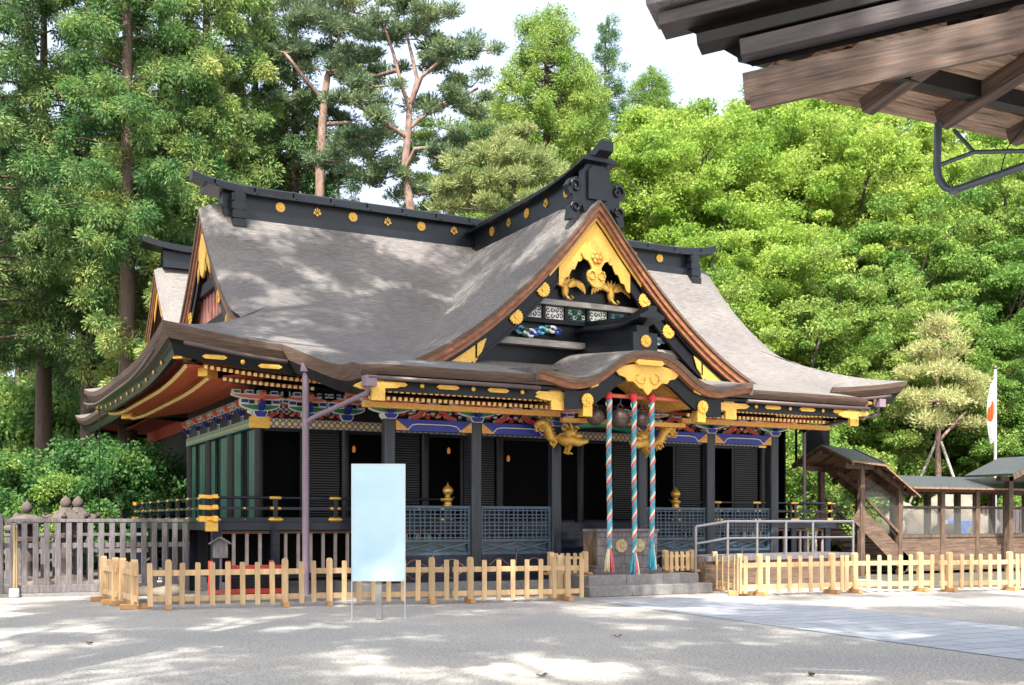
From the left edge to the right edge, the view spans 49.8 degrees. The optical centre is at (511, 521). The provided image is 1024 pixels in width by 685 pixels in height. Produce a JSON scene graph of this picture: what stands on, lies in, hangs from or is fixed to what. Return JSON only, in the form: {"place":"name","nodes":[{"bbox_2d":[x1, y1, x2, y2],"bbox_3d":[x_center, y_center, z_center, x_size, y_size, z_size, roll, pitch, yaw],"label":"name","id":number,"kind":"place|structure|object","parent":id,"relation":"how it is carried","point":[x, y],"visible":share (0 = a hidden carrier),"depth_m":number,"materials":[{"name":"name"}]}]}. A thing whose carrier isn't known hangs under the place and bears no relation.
{"place":"outdoors","nodes":[
{"label":"outdoors","id":0,"kind":"place"},
{"bbox_2d":[0,0,966,384],"label":"sky","id":1,"kind":"structure","parent":0,"point":[716,75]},
{"bbox_2d":[0,576,1023,684],"bbox_3d":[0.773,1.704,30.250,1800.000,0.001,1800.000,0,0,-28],"label":"gravel ground","id":2,"kind":"structure","parent":0,"point":[517,640],"depth_m":15.14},
{"bbox_2d":[9,526,18,597],"bbox_3d":[-11.108,0.900,24.600,0.220,1.600,0.220,0,0,-28],"label":"bamboo pole","id":3,"kind":"object","parent":2,"relation":"on","point":[14,592],"visible":1,"depth_m":24.58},
{"bbox_2d":[0,86,30,391],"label":"cedar tree","id":4,"kind":"object","parent":2,"relation":"on","point":[1,384],"visible":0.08,"depth_m":58.62,"materials":[{"name":"green plant"}]},
{"bbox_2d":[0,105,80,432],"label":"cedar tree","id":5,"kind":"object","parent":2,"relation":"on","point":[22,377],"visible":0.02,"depth_m":71.64,"materials":[{"name":"green plant"}]},
{"bbox_2d":[24,140,118,439],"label":"cedar tree","id":6,"kind":"object","parent":2,"relation":"on","point":[79,342],"visible":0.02,"depth_m":77.60,"materials":[{"name":"green plant"}]},
{"bbox_2d":[0,515,189,597],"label":"timber fence","id":7,"kind":"object","parent":2,"relation":"on","point":[58,588],"visible":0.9,"depth_m":25.25,"materials":[{"name":"grey wood"}]},
{"bbox_2d":[90,556,118,604],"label":"picket barrier","id":8,"kind":"object","parent":2,"relation":"on","point":[109,579],"visible":0.93,"depth_m":23.19,"materials":[{"name":"brown wood"}]},
{"bbox_2d":[109,558,148,609],"bbox_3d":[-7.634,1.220,21.924,0.520,0.960,1.613,0,0,-30],"label":"picket barrier","id":9,"kind":"object","parent":2,"relation":"on","point":[126,600],"visible":0.99,"depth_m":21.47,"materials":[{"name":"brown wood"}]},
{"bbox_2d":[153,584,178,595],"bbox_3d":[-7.896,1.609,25.185,0.688,0.358,0.517,0,0,-28],"label":"garden rock","id":10,"kind":"object","parent":2,"relation":"on","point":[158,591],"visible":0.43,"depth_m":25.01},
{"bbox_2d":[208,537,231,594],"bbox_3d":[-6.232,1.015,23.570,0.473,1.371,0.160,0,0,0],"label":"roofed notice","id":11,"kind":"object","parent":2,"relation":"on","point":[220,548],"visible":0.92,"depth_m":23.56,"materials":[{"name":"grey wood"}]},
{"bbox_2d":[147,558,304,609],"bbox_3d":[-5.600,1.220,21.707,3.014,0.960,0.520,0,0,-19],"label":"picket barrier","id":12,"kind":"object","parent":2,"relation":"on","point":[168,573],"visible":1,"depth_m":21.66,"materials":[{"name":"brown wood"}]},
{"bbox_2d":[208,560,281,594],"bbox_3d":[-5.862,1.280,24.412,1.700,0.840,0.550,0,0,-20],"label":"red stand","id":13,"kind":"object","parent":2,"relation":"on","point":[249,585],"visible":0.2,"depth_m":24.28,"materials":[{"name":"paint"}]},
{"bbox_2d":[139,592,537,604],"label":"drain kerb","id":14,"kind":"structure","parent":2,"relation":"on","point":[307,597],"depth_m":23.47,"materials":[{"name":"concrete"}]},
{"bbox_2d":[351,464,404,619],"bbox_3d":[-2.311,0.352,19.124,0.930,2.695,0.140,0,0,-1],"label":"notice board","id":15,"kind":"object","parent":2,"relation":"on","point":[378,524],"visible":1,"depth_m":19.06,"materials":[{"name":"metal"}]},
{"bbox_2d":[311,557,448,605],"bbox_3d":[-2.681,1.220,22.579,2.826,0.960,0.520,0,0,-12],"label":"picket barrier","id":16,"kind":"object","parent":2,"relation":"on","point":[431,593],"visible":0.74,"depth_m":22.56,"materials":[{"name":"brown wood"}]},
{"bbox_2d":[83,139,907,594],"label":"shrine hall","id":17,"kind":"structure","parent":2,"relation":"on","point":[467,371],"depth_m":28.02,"materials":[{"name":"black wood"}]},
{"bbox_2d":[191,446,196,517],"bbox_3d":[-9.582,-1.150,33.244,0.050,2.200,0.700,0,0,-28],"label":"painted door","id":18,"kind":"structure","parent":17,"relation":"in","point":[193,449],"depth_m":33.28,"materials":[{"name":"teal paint"}]},
{"bbox_2d":[199,443,205,515],"bbox_3d":[-9.026,-1.150,32.180,0.050,2.200,0.900,0,0,-28],"label":"painted door","id":19,"kind":"structure","parent":17,"relation":"in","point":[202,448],"depth_m":32.16,"materials":[{"name":"teal paint"}]},
{"bbox_2d":[210,440,216,515],"bbox_3d":[-8.366,-1.150,30.917,0.050,2.200,0.650,0,0,-28],"label":"painted door","id":20,"kind":"structure","parent":17,"relation":"in","point":[213,445],"depth_m":30.89,"materials":[{"name":"teal paint"}]},
{"bbox_2d":[219,437,226,516],"bbox_3d":[-7.775,-1.150,29.787,0.050,2.200,0.900,0,0,-28],"label":"painted door","id":21,"kind":"structure","parent":17,"relation":"in","point":[222,442],"depth_m":29.81,"materials":[{"name":"teal paint"}]},
{"bbox_2d":[233,433,242,516],"bbox_3d":[-7.069,-1.150,28.436,0.050,2.200,0.850,0,0,-28],"label":"painted door","id":22,"kind":"structure","parent":17,"relation":"in","point":[238,438],"depth_m":28.34,"materials":[{"name":"teal paint"}]},
{"bbox_2d":[247,429,253,516],"bbox_3d":[-6.402,-1.150,27.160,0.050,2.200,0.730,0,0,-28],"label":"painted door","id":23,"kind":"structure","parent":17,"relation":"in","point":[250,434],"depth_m":27.26,"materials":[{"name":"teal paint"}]},
{"bbox_2d":[586,403,604,425],"bbox_3d":[1.939,-2.572,25.647,0.445,0.703,0.445,0,0,-28],"label":"shrine bell","id":24,"kind":"object","parent":17,"relation":"hanging from","point":[597,418],"visible":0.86,"depth_m":25.50,"materials":[{"name":"brown metal"}]},
{"bbox_2d":[604,392,614,572],"bbox_3d":[2.246,-0.924,25.450,0.262,4.211,0.274,0,0,2],"label":"bell rope","id":25,"kind":"object","parent":17,"relation":"hanging from","point":[609,564],"visible":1,"depth_m":25.38,"materials":[{"name":"multicoloured fabric"}]},
{"bbox_2d":[612,398,630,428],"bbox_3d":[2.541,-2.553,25.962,0.530,0.741,0.530,0,0,-28],"label":"shrine bell","id":26,"kind":"object","parent":17,"relation":"hanging from","point":[621,417],"visible":0.91,"depth_m":25.79,"materials":[{"name":"brown metal"}]},
{"bbox_2d":[629,392,639,574],"bbox_3d":[2.851,-0.874,25.767,0.280,4.310,0.255,0,0,22],"label":"bell rope","id":27,"kind":"object","parent":17,"relation":"hanging from","point":[634,563],"visible":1,"depth_m":25.70,"materials":[{"name":"multicoloured fabric"}]},
{"bbox_2d":[637,400,648,427],"bbox_3d":[3.073,-2.576,26.240,0.424,0.693,0.424,0,0,-28],"label":"shrine bell","id":28,"kind":"object","parent":17,"relation":"hanging from","point":[642,418],"visible":0.88,"depth_m":26.10,"materials":[{"name":"brown metal"}]},
{"bbox_2d":[647,393,656,570],"bbox_3d":[3.294,-0.934,26.003,0.251,4.190,0.274,0,0,13],"label":"bell rope","id":29,"kind":"object","parent":17,"relation":"hanging from","point":[651,561],"visible":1,"depth_m":25.94,"materials":[{"name":"multicoloured fabric"}]},
{"bbox_2d":[452,556,583,603],"bbox_3d":[0.156,1.220,23.349,2.934,0.960,0.520,0,0,-18],"label":"picket barrier","id":30,"kind":"object","parent":2,"relation":"on","point":[470,569],"visible":1,"depth_m":23.32,"materials":[{"name":"brown wood"}]},
{"bbox_2d":[543,553,571,598],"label":"picket barrier","id":31,"kind":"object","parent":2,"relation":"on","point":[559,558],"visible":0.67,"depth_m":24.18,"materials":[{"name":"brown wood"}]},
{"bbox_2d":[563,571,711,596],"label":"stone steps","id":32,"kind":"structure","parent":2,"relation":"on","point":[625,584],"depth_m":25.58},
{"bbox_2d":[543,551,592,574],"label":"picket barrier","id":33,"kind":"object","parent":32,"relation":"on","point":[582,555],"visible":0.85,"depth_m":25.72,"materials":[{"name":"brown wood"}]},
{"bbox_2d":[583,529,661,573],"bbox_3d":[2.630,0.710,26.591,1.900,1.060,0.727,0,0,-28],"label":"offertory box","id":34,"kind":"object","parent":32,"relation":"on","point":[595,543],"visible":0.85,"depth_m":26.22,"materials":[{"name":"grey wood"}]},
{"bbox_2d":[662,550,699,572],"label":"picket barrier","id":35,"kind":"object","parent":32,"relation":"on","point":[667,566],"visible":0.94,"depth_m":27.01,"materials":[{"name":"brown wood"}]},
{"bbox_2d":[710,551,750,595],"bbox_3d":[5.094,1.220,26.205,0.520,0.960,2.356,0,0,-7],"label":"picket barrier","id":36,"kind":"object","parent":2,"relation":"on","point":[737,564],"visible":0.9,"depth_m":25.54,"materials":[{"name":"brown wood"}]},
{"bbox_2d":[673,552,858,590],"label":"ramp","id":37,"kind":"structure","parent":2,"relation":"on","point":[706,565],"depth_m":28.07,"materials":[{"name":"grey wood"}]},
{"bbox_2d":[694,520,853,572],"bbox_3d":[6.776,0.608,28.257,5.534,1.285,0.202,0,0,-31],"label":"metal handrail","id":38,"kind":"object","parent":37,"relation":"on","point":[757,537],"visible":0.88,"depth_m":28.10,"materials":[{"name":"metal"}]},
{"bbox_2d":[742,553,843,595],"bbox_3d":[6.547,1.220,25.594,2.859,0.960,0.520,0,0,-23],"label":"picket barrier","id":39,"kind":"object","parent":2,"relation":"on","point":[831,563],"visible":1,"depth_m":25.51,"materials":[{"name":"brown wood"}]},
{"bbox_2d":[646,0,1023,194],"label":"hall","id":40,"kind":"structure","parent":2,"relation":"on","point":[947,64],"depth_m":8.92,"materials":[{"name":"brown wood"}]},
{"bbox_2d":[844,552,933,593],"bbox_3d":[9.065,1.220,26.513,2.510,0.960,0.520,0,0,-17],"label":"picket barrier","id":41,"kind":"object","parent":2,"relation":"on","point":[919,562],"visible":1,"depth_m":26.47,"materials":[{"name":"brown wood"}]},
{"bbox_2d":[939,551,1019,591],"bbox_3d":[11.424,1.220,26.938,2.286,0.960,0.520,0,0,-16],"label":"picket barrier","id":42,"kind":"object","parent":2,"relation":"on","point":[949,562],"visible":1,"depth_m":26.89,"materials":[{"name":"brown wood"}]},
{"bbox_2d":[4,557,1020,588],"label":"mossy ground","id":43,"kind":"structure","parent":0,"point":[884,575],"depth_m":33.93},
{"bbox_2d":[6,501,43,584],"bbox_3d":[-12.098,0.584,27.500,0.907,2.232,0.930,0,0,42],"label":"stone lantern","id":44,"kind":"object","parent":43,"relation":"on","point":[26,507],"visible":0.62,"depth_m":27.38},
{"bbox_2d":[0,447,72,568],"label":"shrub","id":45,"kind":"object","parent":43,"relation":"on","point":[19,473],"visible":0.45,"depth_m":38.21,"materials":[{"name":"green plant"}]},
{"bbox_2d":[0,0,98,376],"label":"cedar tree","id":46,"kind":"object","parent":43,"relation":"on","point":[15,246],"visible":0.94,"depth_m":47.36,"materials":[{"name":"green plant"}]},
{"bbox_2d":[0,0,116,462],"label":"cedar tree","id":47,"kind":"object","parent":43,"relation":"on","point":[44,377],"visible":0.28,"depth_m":51.78,"materials":[{"name":"green plant"}]},
{"bbox_2d":[3,471,119,561],"bbox_3d":[-15.687,0.021,37.790,4.148,3.536,3.934,0,0,-1],"label":"shrub","id":48,"kind":"object","parent":43,"relation":"on","point":[53,486],"visible":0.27,"depth_m":37.47,"materials":[{"name":"green plant"}]},
{"bbox_2d":[40,495,90,577],"bbox_3d":[-11.408,0.512,28.200,1.178,2.376,1.326,0,0,42],"label":"stone lantern","id":49,"kind":"object","parent":43,"relation":"on","point":[65,511],"visible":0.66,"depth_m":28.05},
{"bbox_2d":[0,374,146,462],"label":"shrub","id":50,"kind":"object","parent":43,"relation":"on","point":[17,428],"visible":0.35,"depth_m":55.74,"materials":[{"name":"green plant"}]},
{"bbox_2d":[0,0,149,448],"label":"cedar tree","id":51,"kind":"object","parent":43,"relation":"on","point":[49,83],"visible":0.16,"depth_m":49.42,"materials":[{"name":"green plant"}]},
{"bbox_2d":[4,533,147,584],"bbox_3d":[-12.553,1.005,28.653,5.908,1.390,0.280,0,0,-25],"label":"timber fence","id":52,"kind":"object","parent":43,"relation":"on","point":[7,561],"visible":0.2,"depth_m":28.82,"materials":[{"name":"grey wood"}]},
{"bbox_2d":[72,496,101,575],"bbox_3d":[-11.648,0.500,29.600,1.190,2.400,1.339,0,0,42],"label":"stone lantern","id":53,"kind":"object","parent":43,"relation":"on","point":[78,504],"visible":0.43,"depth_m":29.48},
{"bbox_2d":[35,432,171,565],"bbox_3d":[-15.761,-0.772,41.856,6.572,5.168,6.012,0,0,-16],"label":"shrub","id":54,"kind":"object","parent":43,"relation":"on","point":[74,451],"visible":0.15,"depth_m":40.80,"materials":[{"name":"green plant"}]},
{"bbox_2d":[5,0,236,557],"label":"cedar tree","id":55,"kind":"object","parent":43,"relation":"on","point":[101,217],"visible":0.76,"depth_m":45.95,"materials":[{"name":"green plant"}]},
{"bbox_2d":[64,438,186,562],"bbox_3d":[-13.317,-0.553,39.021,5.489,4.718,6.000,0,0,7],"label":"shrub","id":56,"kind":"object","parent":43,"relation":"on","point":[123,470],"visible":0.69,"depth_m":37.99,"materials":[{"name":"green plant"}]},
{"bbox_2d":[115,459,182,564],"bbox_3d":[-14.028,-0.363,43.059,4.808,4.322,5.070,0,0,-23],"label":"shrub","id":57,"kind":"object","parent":43,"relation":"on","point":[173,505],"visible":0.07,"depth_m":42.09,"materials":[{"name":"green plant"}]},
{"bbox_2d":[64,0,249,388],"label":"cedar tree","id":58,"kind":"object","parent":43,"relation":"on","point":[200,119],"visible":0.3,"depth_m":47.29,"materials":[{"name":"green plant"}]},
{"bbox_2d":[93,0,285,387],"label":"cedar tree","id":59,"kind":"object","parent":43,"relation":"on","point":[238,121],"visible":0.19,"depth_m":50.31,"materials":[{"name":"green plant"}]},
{"bbox_2d":[190,1,314,229],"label":"cedar tree","id":60,"kind":"object","parent":43,"relation":"on","point":[286,185],"visible":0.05,"depth_m":55.26,"materials":[{"name":"green plant"}]},
{"bbox_2d":[75,235,494,557],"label":"hall","id":61,"kind":"structure","parent":43,"relation":"on","point":[170,278],"depth_m":43.31,"materials":[{"name":"black wood"}]},
{"bbox_2d":[245,0,345,197],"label":"cedar tree","id":62,"kind":"object","parent":43,"relation":"on","point":[290,77],"visible":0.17,"depth_m":53.92,"materials":[{"name":"green plant"}]},
{"bbox_2d":[260,0,397,196],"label":"red pine","id":63,"kind":"object","parent":43,"relation":"on","point":[304,14],"visible":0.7,"depth_m":52.80,"materials":[{"name":"green plant"}]},
{"bbox_2d":[325,158,362,201],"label":"cedar tree","id":64,"kind":"object","parent":43,"relation":"on","point":[352,188],"visible":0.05,"depth_m":65.94,"materials":[{"name":"green plant"}]},
{"bbox_2d":[301,0,510,208],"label":"red pine","id":65,"kind":"object","parent":43,"relation":"on","point":[440,51],"visible":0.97,"depth_m":49.88,"materials":[{"name":"green plant"}]},
{"bbox_2d":[394,112,518,214],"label":"dark pine","id":66,"kind":"object","parent":43,"relation":"on","point":[424,135],"visible":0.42,"depth_m":55.84,"materials":[{"name":"pine needle"},{"name":"red-brown bark"}]},
{"bbox_2d":[786,429,888,551],"bbox_3d":[11.295,-0.914,41.949,5.960,5.421,6.172,0,0,23],"label":"leafy shrub","id":67,"kind":"object","parent":43,"relation":"on","point":[794,485],"visible":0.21,"depth_m":41.17,"materials":[{"name":"green plant"}]},
{"bbox_2d":[791,429,920,575],"bbox_3d":[10.979,-0.800,35.679,3.018,5.000,3.115,0,0,-28],"label":"covered stair","id":68,"kind":"object","parent":43,"relation":"on","point":[861,475],"visible":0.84,"depth_m":35.12,"materials":[{"name":"brown wood"}]},
{"bbox_2d":[811,439,920,551],"bbox_3d":[14.306,-0.781,46.198,5.864,5.150,5.662,0,0,15],"label":"leafy shrub","id":69,"kind":"object","parent":43,"relation":"on","point":[882,498],"visible":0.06,"depth_m":44.98,"materials":[{"name":"green plant"}]},
{"bbox_2d":[876,502,915,533],"bbox_3d":[14.680,0.358,41.966,1.611,2.271,1.974,0,0,-28],"label":"boulder","id":70,"kind":"object","parent":43,"relation":"on","point":[884,526],"visible":0.13,"depth_m":41.64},
{"bbox_2d":[878,449,947,514],"bbox_3d":[16.096,-0.647,45.997,5.364,4.879,5.555,0,0,8],"label":"leafy shrub","id":71,"kind":"object","parent":43,"relation":"on","point":[904,470],"visible":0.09,"depth_m":44.81,"materials":[{"name":"green plant"}]},
{"bbox_2d":[903,510,953,533],"bbox_3d":[15.465,0.426,40.983,1.875,1.731,1.984,0,0,-28],"label":"boulder","id":72,"kind":"object","parent":43,"relation":"on","point":[914,521],"visible":0.39,"depth_m":40.44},
{"bbox_2d":[853,475,1023,572],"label":"covered corridor","id":73,"kind":"object","parent":43,"relation":"on","point":[957,543],"visible":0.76,"depth_m":36.77,"materials":[{"name":"brown wood"}]},
{"bbox_2d":[881,309,998,495],"bbox_3d":[16.968,-3.406,44.098,5.638,10.212,3.634,0,0,-41],"label":"propped pine","id":74,"kind":"object","parent":43,"relation":"on","point":[938,420],"visible":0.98,"depth_m":43.83,"materials":[{"name":"green plant"}]},
{"bbox_2d":[921,494,971,532],"bbox_3d":[17.254,-0.124,43.440,2.262,2.481,2.288,0,0,18],"label":"boulder","id":75,"kind":"object","parent":43,"relation":"on","point":[966,500],"visible":0.22,"depth_m":42.88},
{"bbox_2d":[968,512,1000,533],"bbox_3d":[18.007,0.443,43.012,1.806,1.620,1.835,0,0,-28],"label":"boulder","id":76,"kind":"object","parent":43,"relation":"on","point":[983,523],"visible":0.15,"depth_m":42.34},
{"bbox_2d":[993,365,997,532],"bbox_3d":[18.404,-2.120,42.000,0.171,7.640,0.163,0,0,-28],"label":"flag pole","id":77,"kind":"object","parent":43,"relation":"on","point":[995,367],"visible":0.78,"depth_m":41.95,"materials":[{"name":"metal"}]},
{"bbox_2d":[987,378,993,444],"bbox_3d":[18.244,-4.200,42.008,0.240,2.600,0.243,0,0,0],"label":"flag","id":78,"kind":"object","parent":77,"relation":"hanging from","point":[990,422],"visible":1,"depth_m":41.99,"materials":[{"name":"white fabric"}]},
{"bbox_2d":[981,506,1020,532],"bbox_3d":[21.174,0.550,44.522,6.428,2.300,0.090,0,0,-28],"label":"board fence","id":79,"kind":"object","parent":43,"relation":"on","point":[1016,521],"visible":0.13,"depth_m":43.84,"materials":[{"name":"grey wood"}]},
{"bbox_2d":[593,595,1023,659],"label":"stone path","id":80,"kind":"structure","parent":0,"point":[990,639],"depth_m":18.50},
{"bbox_2d":[964,456,1023,571],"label":"gate","id":81,"kind":"structure","parent":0,"point":[1003,469],"depth_m":36.89,"materials":[{"name":"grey wood"}]},
{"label":"wooded hill","id":82,"kind":"structure","parent":0,"visible":0},
{"bbox_2d":[442,96,530,218],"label":"pointed cedar","id":83,"kind":"object","parent":82,"relation":"on","point":[474,215],"depth_m":66.84,"materials":[{"name":"green plant"}]},
{"bbox_2d":[422,120,571,217],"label":"pale pine","id":84,"kind":"object","parent":82,"relation":"on","point":[486,190],"visible":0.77,"depth_m":45.78,"materials":[{"name":"green plant"}]},
{"bbox_2d":[462,1,629,231],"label":"pointed cedar","id":85,"kind":"object","parent":82,"relation":"on","point":[571,135],"visible":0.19,"depth_m":64.55,"materials":[{"name":"green plant"}]},
{"bbox_2d":[540,68,617,156],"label":"pointed cedar","id":86,"kind":"object","parent":82,"relation":"on","point":[606,121],"visible":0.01,"depth_m":73.35,"materials":[{"name":"green plant"}]},
{"bbox_2d":[590,12,630,142],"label":"cedar tree","id":87,"kind":"object","parent":82,"relation":"on","point":[609,54],"visible":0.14,"depth_m":79.71,"materials":[{"name":"green plant"}]},
{"bbox_2d":[575,106,720,232],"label":"broadleaf tree","id":88,"kind":"object","parent":82,"relation":"on","point":[629,141],"visible":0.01,"depth_m":64.54,"materials":[{"name":"green plant"}]},
{"bbox_2d":[622,65,678,135],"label":"pointed cedar","id":89,"kind":"object","parent":82,"relation":"on","point":[655,97],"visible":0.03,"depth_m":81.31,"materials":[{"name":"green plant"}]},
{"bbox_2d":[608,97,777,151],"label":"broadleaf tree","id":90,"kind":"object","parent":82,"relation":"on","point":[614,139],"visible":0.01,"depth_m":73.44,"materials":[{"name":"green plant"}]},
{"bbox_2d":[591,124,806,261],"bbox_3d":[8.270,-11.121,57.808,12.747,17.146,12.629,0,0,-33],"label":"broadleaf tree","id":91,"kind":"object","parent":82,"relation":"on","point":[651,214],"visible":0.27,"depth_m":54.66,"materials":[{"name":"green plant"}]},
{"bbox_2d":[616,96,875,290],"bbox_3d":[12.588,-14.205,62.714,16.084,20.435,18.175,0,0,-25],"label":"broadleaf tree","id":92,"kind":"object","parent":82,"relation":"on","point":[747,155],"visible":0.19,"depth_m":58.13,"materials":[{"name":"green plant"}]},
{"bbox_2d":[676,218,848,367],"bbox_3d":[9.982,-6.754,50.110,10.530,14.164,10.432,0,0,20],"label":"broadleaf tree","id":93,"kind":"object","parent":82,"relation":"on","point":[770,252],"visible":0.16,"depth_m":47.89,"materials":[{"name":"green plant"}]},
{"bbox_2d":[716,106,878,229],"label":"broadleaf tree","id":94,"kind":"object","parent":82,"relation":"on","point":[759,122],"visible":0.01,"depth_m":63.29,"materials":[{"name":"green plant"}]},
{"bbox_2d":[706,240,902,483],"bbox_3d":[12.257,-5.406,47.971,9.602,12.915,9.624,0,0,-40],"label":"broadleaf tree","id":95,"kind":"object","parent":82,"relation":"on","point":[804,332],"visible":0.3,"depth_m":45.92,"materials":[{"name":"green plant"}]},
{"bbox_2d":[738,68,948,171],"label":"broadleaf tree","id":96,"kind":"object","parent":82,"relation":"on","point":[854,117],"depth_m":71.03,"materials":[{"name":"green plant"}]},
{"bbox_2d":[732,100,983,344],"bbox_3d":[17.936,-12.669,59.600,14.797,18.800,16.721,0,0,28],"label":"broadleaf tree","id":97,"kind":"object","parent":82,"relation":"on","point":[837,196],"visible":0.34,"depth_m":55.70,"materials":[{"name":"green plant"}]},
{"bbox_2d":[786,330,935,508],"bbox_3d":[14.327,-3.308,46.605,7.294,9.788,7.277,0,0,-39],"label":"broadleaf tree","id":98,"kind":"object","parent":82,"relation":"on","point":[915,439],"visible":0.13,"depth_m":44.54,"materials":[{"name":"green plant"}]},
{"bbox_2d":[801,179,1009,418],"bbox_3d":[18.261,-8.921,54.155,11.623,15.634,11.650,0,0,13],"label":"broadleaf tree","id":99,"kind":"object","parent":82,"relation":"on","point":[946,254],"visible":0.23,"depth_m":51.80,"materials":[{"name":"green plant"}]},
{"bbox_2d":[796,106,1023,260],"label":"broadleaf tree","id":100,"kind":"object","parent":82,"relation":"on","point":[921,131],"visible":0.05,"depth_m":59.79,"materials":[{"name":"green plant"}]},
{"bbox_2d":[845,272,1023,512],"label":"broadleaf tree","id":101,"kind":"object","parent":82,"relation":"on","point":[903,333],"visible":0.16,"depth_m":46.11,"materials":[{"name":"green plant"}]},
{"bbox_2d":[871,148,1023,325],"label":"broadleaf tree","id":102,"kind":"object","parent":82,"relation":"on","point":[1012,220],"visible":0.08,"depth_m":55.00,"materials":[{"name":"green plant"}]},
{"bbox_2d":[900,120,1007,150],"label":"broadleaf tree","id":103,"kind":"object","parent":82,"relation":"on","point":[968,136],"depth_m":72.01,"materials":[{"name":"green plant"}]},
{"bbox_2d":[906,298,1023,515],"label":"broadleaf tree","id":104,"kind":"object","parent":82,"relation":"on","point":[1000,339],"visible":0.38,"depth_m":46.04,"materials":[{"name":"green plant"}]},
{"bbox_2d":[925,233,1023,429],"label":"broadleaf tree","id":105,"kind":"object","parent":82,"relation":"on","point":[1002,285],"visible":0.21,"depth_m":50.95,"materials":[{"name":"green plant"}]},
{"bbox_2d":[947,132,1023,225],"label":"broadleaf tree","id":106,"kind":"object","parent":82,"relation":"on","point":[987,138],"visible":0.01,"depth_m":64.10,"materials":[{"name":"green plant"}]},
{"bbox_2d":[955,448,1022,531],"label":"leafy shrub","id":107,"kind":"object","parent":82,"relation":"on","point":[983,498],"visible":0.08,"depth_m":45.88,"materials":[{"name":"green plant"}]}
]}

